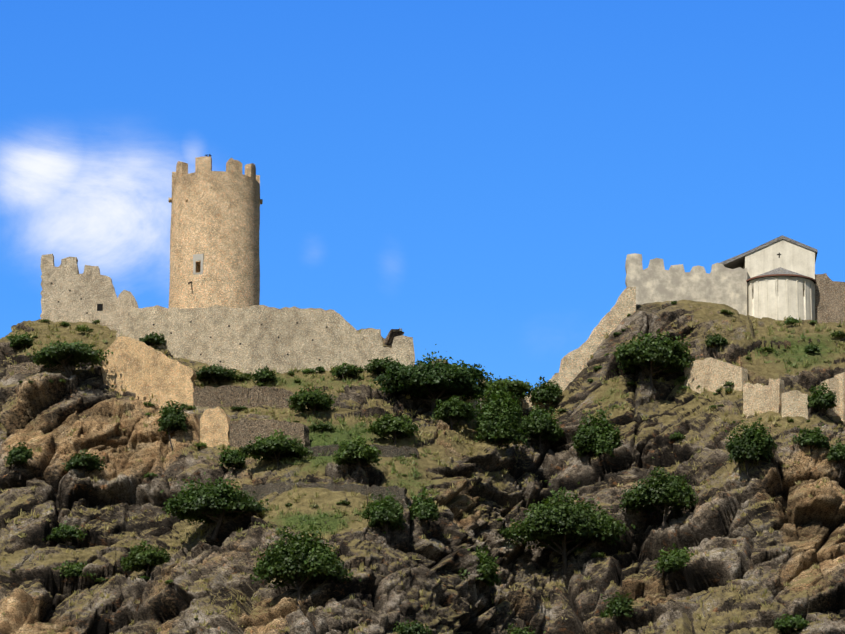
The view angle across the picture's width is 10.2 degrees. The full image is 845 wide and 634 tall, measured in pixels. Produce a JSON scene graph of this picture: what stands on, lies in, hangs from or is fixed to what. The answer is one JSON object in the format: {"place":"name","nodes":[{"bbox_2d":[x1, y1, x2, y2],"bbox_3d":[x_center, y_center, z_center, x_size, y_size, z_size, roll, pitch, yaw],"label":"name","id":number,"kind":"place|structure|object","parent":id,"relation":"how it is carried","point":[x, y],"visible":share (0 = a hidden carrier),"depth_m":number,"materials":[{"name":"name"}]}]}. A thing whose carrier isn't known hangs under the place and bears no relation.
{"place":"outdoors","nodes":[
{"label":"outdoors","id":0,"kind":"place"},
{"bbox_2d":[0,300,844,633],"bbox_3d":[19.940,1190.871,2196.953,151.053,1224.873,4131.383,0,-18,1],"label":"rocky hillside","id":1,"kind":"structure","parent":0,"point":[36,594],"depth_m":470.70,"materials":[{"name":"brown stone"}]},
{"bbox_2d":[3,440,32,479],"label":"bush","id":2,"kind":"object","parent":1,"relation":"on","point":[19,455],"visible":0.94,"depth_m":479.07,"materials":[{"name":"green plant"}]},
{"bbox_2d":[9,332,34,351],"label":"bush","id":3,"kind":"object","parent":1,"relation":"on","point":[22,340],"visible":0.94,"depth_m":499.84,"materials":[{"name":"green plant"}]},
{"bbox_2d":[4,361,73,380],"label":"terrace wall","id":4,"kind":"structure","parent":1,"relation":"on","point":[18,368],"depth_m":495.04,"materials":[{"name":"stone"}]},
{"bbox_2d":[15,340,112,375],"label":"bush","id":5,"kind":"object","parent":1,"relation":"on","point":[65,353],"visible":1,"depth_m":491.29,"materials":[{"name":"green plant"}]},
{"bbox_2d":[42,520,86,548],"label":"bush","id":6,"kind":"object","parent":1,"relation":"on","point":[66,533],"visible":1,"depth_m":470.15,"materials":[{"name":"green plant"}]},
{"bbox_2d":[53,560,97,590],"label":"bush","id":7,"kind":"object","parent":1,"relation":"on","point":[75,570],"visible":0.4,"depth_m":463.89,"materials":[{"name":"green plant"}]},
{"bbox_2d":[40,254,116,329],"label":"ruin wall","id":8,"kind":"structure","parent":1,"relation":"on","point":[91,287],"depth_m":511.79,"materials":[{"name":"stone"}]},
{"bbox_2d":[97,304,102,310],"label":"window","id":9,"kind":"structure","parent":8,"relation":"attached to","point":[99,307],"depth_m":511.14,"materials":[{"name":"black"}]},
{"bbox_2d":[62,449,106,477],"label":"bush","id":10,"kind":"object","parent":1,"relation":"on","point":[87,462],"visible":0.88,"depth_m":478.04,"materials":[{"name":"green plant"}]},
{"bbox_2d":[114,290,137,330],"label":"ruin wall","id":11,"kind":"structure","parent":1,"relation":"on","point":[125,302],"depth_m":510.21,"materials":[{"name":"stone"}]},
{"bbox_2d":[118,539,170,581],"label":"bush","id":12,"kind":"object","parent":1,"relation":"on","point":[145,560],"visible":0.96,"depth_m":463.83,"materials":[{"name":"green plant"}]},
{"bbox_2d":[101,336,196,408],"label":"buttress wall","id":13,"kind":"structure","parent":1,"relation":"on","point":[140,369],"depth_m":492.09,"materials":[{"name":"stone"}]},
{"bbox_2d":[139,332,166,347],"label":"bush","id":14,"kind":"object","parent":1,"relation":"on","point":[150,340],"visible":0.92,"depth_m":499.82,"materials":[{"name":"green plant"}]},
{"bbox_2d":[154,395,189,450],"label":"bush","id":15,"kind":"object","parent":1,"relation":"on","point":[171,418],"visible":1,"depth_m":482.10,"materials":[{"name":"green plant"}]},
{"bbox_2d":[116,305,249,372],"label":"curtain wall","id":16,"kind":"structure","parent":1,"relation":"on","point":[187,339],"depth_m":498.95,"materials":[{"name":"stone"}]},
{"bbox_2d":[160,472,270,540],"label":"bush","id":17,"kind":"object","parent":1,"relation":"on","point":[216,502],"visible":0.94,"depth_m":462.76,"materials":[{"name":"green plant"}]},
{"bbox_2d":[200,406,230,448],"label":"pier wall","id":18,"kind":"structure","parent":1,"relation":"on","point":[214,425],"depth_m":481.87,"materials":[{"name":"stone"}]},
{"bbox_2d":[169,156,262,308],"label":"round tower","id":19,"kind":"structure","parent":1,"relation":"on","point":[215,217],"depth_m":506.68,"materials":[{"name":"stone"}]},
{"bbox_2d":[193,253,203,274],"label":"tower window frame","id":20,"kind":"object","parent":19,"relation":"attached to","point":[197,257],"visible":0.85,"depth_m":504.92,"materials":[{"name":"beige stone"}]},
{"bbox_2d":[195,364,242,382],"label":"bush","id":21,"kind":"object","parent":1,"relation":"on","point":[214,372],"visible":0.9,"depth_m":492.77,"materials":[{"name":"green plant"}]},
{"bbox_2d":[218,445,245,475],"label":"bush","id":22,"kind":"object","parent":1,"relation":"on","point":[233,458],"visible":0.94,"depth_m":473.96,"materials":[{"name":"green plant"}]},
{"bbox_2d":[193,385,294,408],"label":"terrace wall","id":23,"kind":"structure","parent":1,"relation":"on","point":[211,397],"depth_m":488.71,"materials":[{"name":"stone"}]},
{"bbox_2d":[251,365,278,386],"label":"bush","id":24,"kind":"object","parent":1,"relation":"on","point":[263,374],"visible":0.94,"depth_m":492.11,"materials":[{"name":"green plant"}]},
{"bbox_2d":[230,418,309,447],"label":"terrace wall","id":25,"kind":"structure","parent":1,"relation":"on","point":[244,432],"depth_m":478.49,"materials":[{"name":"stone"}]},
{"bbox_2d":[239,429,320,466],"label":"bush","id":26,"kind":"object","parent":1,"relation":"on","point":[273,447],"visible":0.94,"depth_m":471.94,"materials":[{"name":"green plant"}]},
{"bbox_2d":[249,305,333,373],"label":"curtain wall","id":27,"kind":"structure","parent":1,"relation":"on","point":[269,348],"depth_m":496.22,"materials":[{"name":"stone"}]},
{"bbox_2d":[245,525,361,609],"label":"bush","id":28,"kind":"object","parent":1,"relation":"on","point":[300,561],"visible":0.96,"depth_m":443.95,"materials":[{"name":"green plant"}]},
{"bbox_2d":[286,383,337,415],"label":"bush","id":29,"kind":"object","parent":1,"relation":"on","point":[312,400],"visible":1,"depth_m":483.40,"materials":[{"name":"green plant"}]},
{"bbox_2d":[242,481,407,508],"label":"terrace wall","id":30,"kind":"structure","parent":1,"relation":"on","point":[270,488],"depth_m":464.75,"materials":[{"name":"stone"}]},
{"bbox_2d":[332,363,358,379],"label":"bush","id":31,"kind":"object","parent":1,"relation":"on","point":[347,370],"visible":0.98,"depth_m":492.98,"materials":[{"name":"green plant"}]},
{"bbox_2d":[329,431,381,479],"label":"bush","id":32,"kind":"object","parent":1,"relation":"on","point":[358,452],"visible":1,"depth_m":466.67,"materials":[{"name":"green plant"}]},
{"bbox_2d":[303,444,418,457],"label":"terrace wall","id":33,"kind":"structure","parent":1,"relation":"on","point":[393,451],"depth_m":474.35,"materials":[{"name":"stone"}]},
{"bbox_2d":[334,311,414,370],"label":"curtain wall","id":34,"kind":"structure","parent":1,"relation":"on","point":[353,345],"depth_m":496.20,"materials":[{"name":"stone"}]},
{"bbox_2d":[359,488,405,543],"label":"bush","id":35,"kind":"object","parent":1,"relation":"on","point":[387,513],"visible":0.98,"depth_m":455.19,"materials":[{"name":"green plant"}]},
{"bbox_2d":[364,356,402,374],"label":"bush","id":36,"kind":"object","parent":1,"relation":"on","point":[375,366],"visible":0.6,"depth_m":492.78,"materials":[{"name":"green plant"}]},
{"bbox_2d":[364,412,420,445],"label":"bush","id":37,"kind":"object","parent":1,"relation":"on","point":[387,425],"visible":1,"depth_m":476.96,"materials":[{"name":"green plant"}]},
{"bbox_2d":[393,619,432,633],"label":"bush","id":38,"kind":"object","parent":1,"relation":"on","point":[418,628],"visible":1,"depth_m":438.47,"materials":[{"name":"green plant"}]},
{"bbox_2d":[0,316,844,633],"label":"grass tussocks","id":39,"kind":"object","parent":1,"relation":"on","point":[360,424],"depth_m":477.19,"materials":[{"name":"green plant"}]},
{"bbox_2d":[407,485,440,531],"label":"bush","id":40,"kind":"object","parent":1,"relation":"on","point":[421,509],"visible":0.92,"depth_m":458.66,"materials":[{"name":"green plant"}]},
{"bbox_2d":[7,301,844,619],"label":"scattered shrubs","id":41,"kind":"object","parent":1,"relation":"on","point":[791,321],"visible":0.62,"depth_m":493.13,"materials":[{"name":"green plant"}]},
{"bbox_2d":[370,344,494,415],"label":"bush","id":42,"kind":"object","parent":1,"relation":"on","point":[430,380],"visible":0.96,"depth_m":487.78,"materials":[{"name":"green plant"}]},
{"bbox_2d":[425,395,477,429],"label":"bush","id":43,"kind":"object","parent":1,"relation":"on","point":[455,408],"visible":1,"depth_m":484.81,"materials":[{"name":"green plant"}]},
{"bbox_2d":[456,393,482,415],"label":"ruin wall","id":44,"kind":"structure","parent":1,"relation":"on","point":[471,402],"depth_m":492.33,"materials":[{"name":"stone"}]},
{"bbox_2d":[458,545,502,607],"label":"bush","id":45,"kind":"object","parent":1,"relation":"on","point":[487,569],"visible":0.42,"depth_m":457.90,"materials":[{"name":"green plant"}]},
{"bbox_2d":[470,380,532,449],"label":"bush","id":46,"kind":"object","parent":1,"relation":"on","point":[497,419],"visible":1,"depth_m":484.58,"materials":[{"name":"green plant"}]},
{"bbox_2d":[484,375,537,398],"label":"bush","id":47,"kind":"object","parent":1,"relation":"on","point":[517,387],"visible":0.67,"depth_m":495.76,"materials":[{"name":"green plant"}]},
{"bbox_2d":[505,623,545,633],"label":"bush","id":48,"kind":"object","parent":1,"relation":"on","point":[517,631],"visible":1,"depth_m":458.60,"materials":[{"name":"green plant"}]},
{"bbox_2d":[520,403,564,455],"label":"bush","id":49,"kind":"object","parent":1,"relation":"on","point":[540,425],"visible":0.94,"depth_m":490.98,"materials":[{"name":"green plant"}]},
{"bbox_2d":[529,373,562,412],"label":"bush","id":50,"kind":"object","parent":1,"relation":"on","point":[546,392],"visible":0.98,"depth_m":498.78,"materials":[{"name":"green plant"}]},
{"bbox_2d":[498,480,634,574],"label":"bush","id":51,"kind":"object","parent":1,"relation":"on","point":[554,525],"visible":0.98,"depth_m":468.78,"materials":[{"name":"green plant"}]},
{"bbox_2d":[522,287,635,409],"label":"slope wall","id":52,"kind":"structure","parent":1,"relation":"on","point":[573,363],"depth_m":502.95,"materials":[{"name":"stone"}]},
{"bbox_2d":[570,400,621,481],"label":"bush","id":53,"kind":"object","parent":1,"relation":"on","point":[597,437],"visible":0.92,"depth_m":486.42,"materials":[{"name":"green plant"}]},
{"bbox_2d":[599,592,643,633],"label":"bush","id":54,"kind":"object","parent":1,"relation":"on","point":[618,606],"visible":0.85,"depth_m":456.79,"materials":[{"name":"green plant"}]},
{"bbox_2d":[611,329,698,390],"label":"bush","id":55,"kind":"object","parent":1,"relation":"on","point":[660,354],"visible":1,"depth_m":493.20,"materials":[{"name":"green plant"}]},
{"bbox_2d":[618,457,698,530],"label":"bush","id":56,"kind":"object","parent":1,"relation":"on","point":[666,491],"visible":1,"depth_m":470.23,"materials":[{"name":"green plant"}]},
{"bbox_2d":[653,543,693,589],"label":"bush","id":57,"kind":"object","parent":1,"relation":"on","point":[673,561],"visible":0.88,"depth_m":462.56,"materials":[{"name":"green plant"}]},
{"bbox_2d":[625,253,746,315],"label":"battlemented wall","id":58,"kind":"structure","parent":1,"relation":"on","point":[656,281],"depth_m":512.34,"materials":[{"name":"stone"}]},
{"bbox_2d":[684,358,747,393],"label":"ruin wall","id":59,"kind":"structure","parent":1,"relation":"on","point":[711,374],"depth_m":491.78,"materials":[{"name":"beige stone"}]},
{"bbox_2d":[704,333,729,355],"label":"bush","id":60,"kind":"object","parent":1,"relation":"on","point":[717,340],"visible":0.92,"depth_m":495.90,"materials":[{"name":"green plant"}]},
{"bbox_2d":[723,418,777,482],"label":"bush","id":61,"kind":"object","parent":1,"relation":"on","point":[750,443],"visible":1,"depth_m":471.32,"materials":[{"name":"green plant"}]},
{"bbox_2d":[743,378,783,418],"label":"ruin wall","id":62,"kind":"structure","parent":1,"relation":"on","point":[759,398],"depth_m":483.68,"materials":[{"name":"beige stone"}]},
{"bbox_2d":[743,239,814,314],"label":"chapel nave","id":63,"kind":"structure","parent":1,"relation":"on","point":[797,258],"depth_m":514.31,"materials":[{"name":"beige paint"}]},
{"bbox_2d":[720,236,781,268],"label":"roof","id":64,"kind":"structure","parent":63,"relation":"on","point":[737,261],"depth_m":514.75,"materials":[{"name":"grey stone"}]},
{"bbox_2d":[782,235,817,261],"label":"roof","id":65,"kind":"structure","parent":63,"relation":"on","point":[799,244],"depth_m":514.76,"materials":[{"name":"grey stone"}]},
{"bbox_2d":[747,276,814,320],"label":"chapel apse arcading","id":66,"kind":"object","parent":1,"relation":"on","point":[775,277],"visible":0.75,"depth_m":511.03,"materials":[{"name":"beige paint"}]},
{"bbox_2d":[746,267,815,283],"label":"apse roof","id":67,"kind":"structure","parent":66,"relation":"on","point":[779,271],"depth_m":511.58,"materials":[{"name":"grey stone"}]},
{"bbox_2d":[773,612,811,633],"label":"bush","id":68,"kind":"object","parent":1,"relation":"on","point":[798,622],"visible":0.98,"depth_m":452.71,"materials":[{"name":"green plant"}]},
{"bbox_2d":[781,390,807,418],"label":"ruin wall","id":69,"kind":"structure","parent":1,"relation":"on","point":[793,404],"depth_m":481.62,"materials":[{"name":"beige stone"}]},
{"bbox_2d":[790,421,834,460],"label":"bush","id":70,"kind":"object","parent":1,"relation":"on","point":[812,437],"visible":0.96,"depth_m":474.28,"materials":[{"name":"green plant"}]},
{"bbox_2d":[806,381,836,418],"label":"bush","id":71,"kind":"object","parent":1,"relation":"on","point":[820,399],"visible":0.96,"depth_m":481.75,"materials":[{"name":"green plant"}]},
{"bbox_2d":[821,377,839,415],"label":"ruined wall","id":72,"kind":"structure","parent":1,"relation":"on","point":[833,384],"depth_m":484.34,"materials":[{"name":"beige stone"}]},
{"bbox_2d":[825,434,844,477],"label":"bush","id":73,"kind":"object","parent":1,"relation":"on","point":[837,452],"visible":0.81,"depth_m":474.23,"materials":[{"name":"green plant"}]},
{"bbox_2d":[834,372,844,421],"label":"ruined wall","id":74,"kind":"structure","parent":1,"relation":"on","point":[841,376],"depth_m":484.32,"materials":[{"name":"beige stone"}]},
{"bbox_2d":[0,0,844,392],"label":"sky","id":75,"kind":"structure","parent":0,"point":[476,180],"materials":[{"name":"blue"}]},
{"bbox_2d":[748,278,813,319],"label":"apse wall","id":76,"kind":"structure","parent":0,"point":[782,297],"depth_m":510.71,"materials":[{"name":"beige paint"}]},
{"bbox_2d":[815,273,844,324],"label":"stone wall","id":77,"kind":"structure","parent":0,"point":[829,300],"depth_m":513.29,"materials":[{"name":"beige stone"}]}
]}

